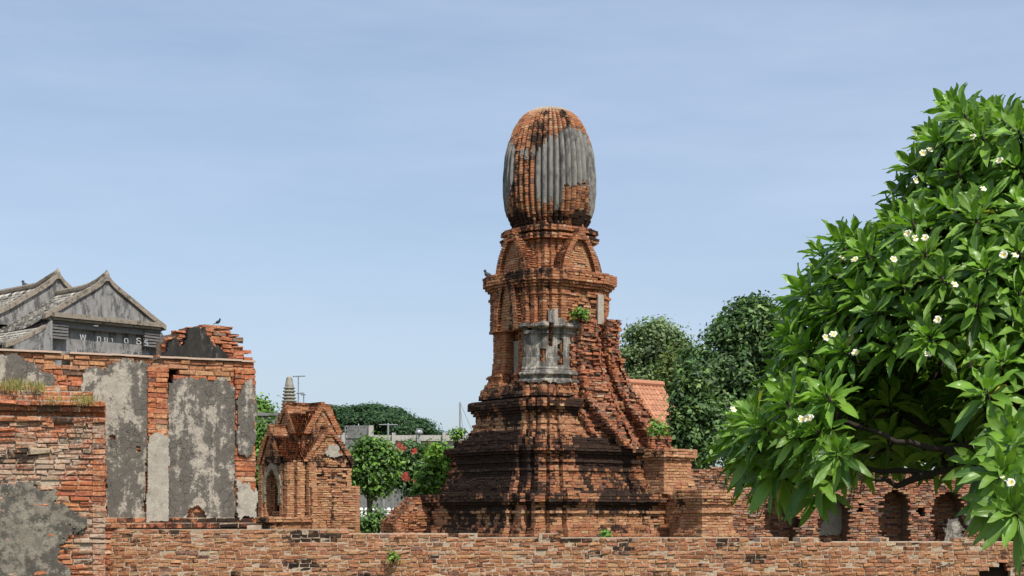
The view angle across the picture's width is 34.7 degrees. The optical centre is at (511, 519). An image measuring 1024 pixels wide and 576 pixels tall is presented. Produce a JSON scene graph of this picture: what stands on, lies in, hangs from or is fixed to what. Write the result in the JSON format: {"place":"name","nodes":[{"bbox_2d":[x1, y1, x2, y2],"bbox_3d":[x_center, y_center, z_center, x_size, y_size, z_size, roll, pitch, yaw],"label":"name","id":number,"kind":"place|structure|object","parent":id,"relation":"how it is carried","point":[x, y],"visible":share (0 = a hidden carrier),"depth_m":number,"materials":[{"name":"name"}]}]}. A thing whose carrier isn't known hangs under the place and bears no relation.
{"place":"outdoors","nodes":[
{"label":"outdoors","id":0,"kind":"place"},
{"bbox_2d":[0,268,165,364],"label":"old hall","id":1,"kind":"structure","parent":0,"point":[55,310],"depth_m":45.14,"materials":[{"name":"wood"}]},
{"bbox_2d":[255,413,279,425],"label":"grey house","id":2,"kind":"structure","parent":0,"point":[265,416],"depth_m":80.00,"materials":[{"name":"concrete"}]},
{"bbox_2d":[275,376,296,422],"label":"stupa spire","id":3,"kind":"structure","parent":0,"point":[289,391],"depth_m":61.84,"materials":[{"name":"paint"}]},
{"bbox_2d":[255,402,359,532],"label":"brick chapel","id":4,"kind":"structure","parent":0,"point":[305,461],"depth_m":41.23,"materials":[{"name":"brick"}]},
{"bbox_2d":[345,425,373,468],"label":"latticed block","id":5,"kind":"structure","parent":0,"point":[352,431],"depth_m":103.95,"materials":[{"name":"grey concrete"}]},
{"bbox_2d":[357,487,405,514],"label":"compound wall","id":6,"kind":"structure","parent":0,"point":[392,503],"depth_m":88.00,"materials":[{"name":"grey concrete"}]},
{"bbox_2d":[0,0,1023,469],"label":"sky","id":7,"kind":"structure","parent":0,"point":[321,181],"materials":[{"name":"blue"}]},
{"bbox_2d":[628,379,674,426],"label":"orange roofed house","id":8,"kind":"structure","parent":0,"point":[652,397],"depth_m":50.06,"materials":[{"name":"tile"}]},
{"label":"ground","id":9,"kind":"structure","parent":0,"visible":0},
{"bbox_2d":[0,385,107,575],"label":"thick brick wall","id":10,"kind":"structure","parent":9,"relation":"on","point":[53,475],"depth_m":18.58,"materials":[{"name":"brick"}]},
{"bbox_2d":[0,375,103,406],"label":"dry grass","id":11,"kind":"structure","parent":10,"relation":"on","point":[41,387],"depth_m":18.46,"materials":[{"name":"green plant"}]},
{"bbox_2d":[0,349,258,575],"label":"tall brick wall","id":12,"kind":"structure","parent":9,"relation":"on","point":[180,438],"depth_m":19.76,"materials":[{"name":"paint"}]},
{"bbox_2d":[150,324,253,367],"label":"ruined brick gable","id":13,"kind":"structure","parent":12,"relation":"on","point":[208,341],"depth_m":22.69,"materials":[{"name":"brick"}]},
{"bbox_2d":[254,415,276,516],"bbox_3d":[-8.405,-0.926,53.954,1.909,5.164,1.681,0,0,0],"label":"green tree","id":14,"kind":"object","parent":9,"relation":"on","point":[261,428],"visible":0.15,"depth_m":53.68,"materials":[{"name":"green plant"}]},
{"bbox_2d":[255,392,279,412],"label":"distant tree","id":15,"kind":"object","parent":9,"relation":"on","point":[264,406],"visible":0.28,"depth_m":91.67,"materials":[{"name":"green plant"}]},
{"bbox_2d":[293,375,304,402],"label":"roof antenna","id":16,"kind":"object","parent":9,"relation":"on","point":[298,393],"visible":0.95,"depth_m":69.97,"materials":[{"name":"grey metal"}]},
{"bbox_2d":[357,501,389,532],"bbox_3d":[-4.261,0.556,48.887,2.148,2.210,1.505,0,0,0],"label":"hedge","id":17,"kind":"object","parent":9,"relation":"on","point":[371,524],"visible":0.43,"depth_m":48.72,"materials":[{"name":"green plant"}]},
{"bbox_2d":[360,508,393,532],"bbox_3d":[-4.769,0.598,62.000,2.504,2.103,0.250,0,0,0],"label":"white balustrade","id":18,"kind":"object","parent":9,"relation":"on","point":[388,510],"visible":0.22,"depth_m":61.94,"materials":[{"name":"paint"}]},
{"bbox_2d":[348,431,408,518],"bbox_3d":[-4.391,-0.570,51.989,2.312,4.475,1.764,0,0,0],"label":"slender tree","id":19,"kind":"object","parent":9,"relation":"on","point":[375,468],"visible":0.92,"depth_m":51.60,"materials":[{"name":"green plant"}]},
{"bbox_2d":[382,496,384,513],"bbox_3d":[-4.708,0.145,60.000,0.136,3.009,0.130,0,0,0],"label":"grey post","id":20,"kind":"object","parent":9,"relation":"on","point":[383,503],"depth_m":59.97,"materials":[{"name":"concrete"}]},
{"bbox_2d":[379,423,396,443],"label":"utility pole","id":21,"kind":"object","parent":9,"relation":"on","point":[387,424],"visible":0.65,"depth_m":105.96,"materials":[{"name":"grey concrete"}]},
{"bbox_2d":[331,400,449,434],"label":"rain tree","id":22,"kind":"object","parent":9,"relation":"on","point":[374,414],"visible":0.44,"depth_m":143.18,"materials":[{"name":"green plant"}]},
{"bbox_2d":[338,433,468,446],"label":"concrete flyover","id":23,"kind":"object","parent":9,"relation":"on","point":[393,437],"visible":0.12,"depth_m":110.00,"materials":[{"name":"grey concrete"}]},
{"bbox_2d":[380,497,429,532],"bbox_3d":[-2.495,0.551,39.947,1.342,2.222,0.798,0,0,-39],"label":"brick stub","id":24,"kind":"object","parent":9,"relation":"on","point":[408,515],"visible":0.38,"depth_m":39.70,"materials":[{"name":"brick"}]},
{"bbox_2d":[415,429,422,442],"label":"street lamp","id":25,"kind":"object","parent":9,"relation":"on","point":[418,432],"visible":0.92,"depth_m":91.88,"materials":[{"name":"grey metal"}]},
{"bbox_2d":[385,434,453,500],"bbox_3d":[-3.085,-0.647,55.642,3.114,4.603,2.565,0,0,0],"label":"flowering shrub","id":26,"kind":"object","parent":9,"relation":"on","point":[411,452],"visible":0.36,"depth_m":55.53,"materials":[{"name":"green plant"}]},
{"bbox_2d":[406,438,453,496],"bbox_3d":[-2.160,-0.348,46.951,1.793,4.010,1.457,0,0,0],"label":"bright shrub","id":27,"kind":"object","parent":9,"relation":"on","point":[432,479],"visible":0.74,"depth_m":46.69,"materials":[{"name":"green plant"}]},
{"bbox_2d":[459,402,471,440],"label":"radio mast","id":28,"kind":"object","parent":9,"relation":"on","point":[460,415],"visible":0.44,"depth_m":74.97,"materials":[{"name":"grey metal"}]},
{"bbox_2d":[105,525,1023,575],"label":"brick wall","id":29,"kind":"structure","parent":9,"relation":"on","point":[253,550],"depth_m":19.40,"materials":[{"name":"brown brick"}]},
{"bbox_2d":[385,547,400,565],"bbox_3d":[-1.396,0.436,19.256,0.208,0.225,0.206,0,0,0],"label":"wall plant","id":30,"kind":"object","parent":29,"relation":"attached to","point":[393,556],"depth_m":19.26,"materials":[{"name":"green plant"}]},
{"bbox_2d":[599,529,612,536],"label":"wall plant","id":31,"kind":"object","parent":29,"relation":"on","point":[605,533],"depth_m":36.36,"materials":[{"name":"green plant"}]},
{"bbox_2d":[414,106,739,536],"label":"brick tower","id":32,"kind":"structure","parent":9,"relation":"on","point":[558,440],"depth_m":39.07,"materials":[{"name":"brick"}]},
{"bbox_2d":[448,426,467,441],"bbox_3d":[-1.337,-2.094,40.195,0.524,0.395,0.497,0,0,21],"label":"wall plant","id":33,"kind":"object","parent":32,"relation":"attached to","point":[459,434],"depth_m":40.12,"materials":[{"name":"green plant"}]},
{"bbox_2d":[568,306,590,322],"bbox_3d":[1.623,-4.872,38.901,0.604,0.442,0.464,0,0,0],"label":"wall plant","id":34,"kind":"object","parent":32,"relation":"attached to","point":[580,313],"depth_m":38.83,"materials":[{"name":"green plant"}]},
{"bbox_2d":[646,418,670,440],"bbox_3d":[3.431,-2.117,38.297,0.649,0.533,0.582,0,0,0],"label":"wall plant","id":35,"kind":"object","parent":32,"relation":"on","point":[658,430],"depth_m":38.22,"materials":[{"name":"green plant"}]},
{"bbox_2d":[618,314,699,380],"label":"broad tree","id":36,"kind":"object","parent":9,"relation":"on","point":[643,346],"visible":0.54,"depth_m":75.28,"materials":[{"name":"green plant"}]},
{"bbox_2d":[650,342,683,401],"bbox_3d":[6.439,-2.592,62.995,2.639,8.498,1.891,0,0,-18],"label":"yellow green tree","id":37,"kind":"object","parent":9,"relation":"on","point":[664,369],"visible":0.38,"depth_m":62.66,"materials":[{"name":"green plant"}]},
{"bbox_2d":[660,347,735,468],"bbox_3d":[5.068,-1.591,45.946,1.938,6.491,1.940,0,0,-33],"label":"leafy shrub","id":38,"kind":"object","parent":9,"relation":"on","point":[693,418],"visible":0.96,"depth_m":45.63,"materials":[{"name":"green plant"}]},
{"bbox_2d":[666,289,829,468],"bbox_3d":[8.135,-3.264,58.003,6.437,9.867,3.766,0,0,0],"label":"dark tree","id":39,"kind":"object","parent":9,"relation":"on","point":[737,337],"visible":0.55,"depth_m":57.30,"materials":[{"name":"green plant"}]},
{"bbox_2d":[691,467,1012,540],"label":"arcaded brick wall","id":40,"kind":"structure","parent":9,"relation":"on","point":[913,512],"depth_m":45.79,"materials":[{"name":"brick"}]},
{"bbox_2d":[701,82,1023,575],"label":"frangipani tree","id":41,"kind":"object","parent":9,"relation":"on","point":[914,308],"visible":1,"depth_m":12.16,"materials":[{"name":"green plant"}]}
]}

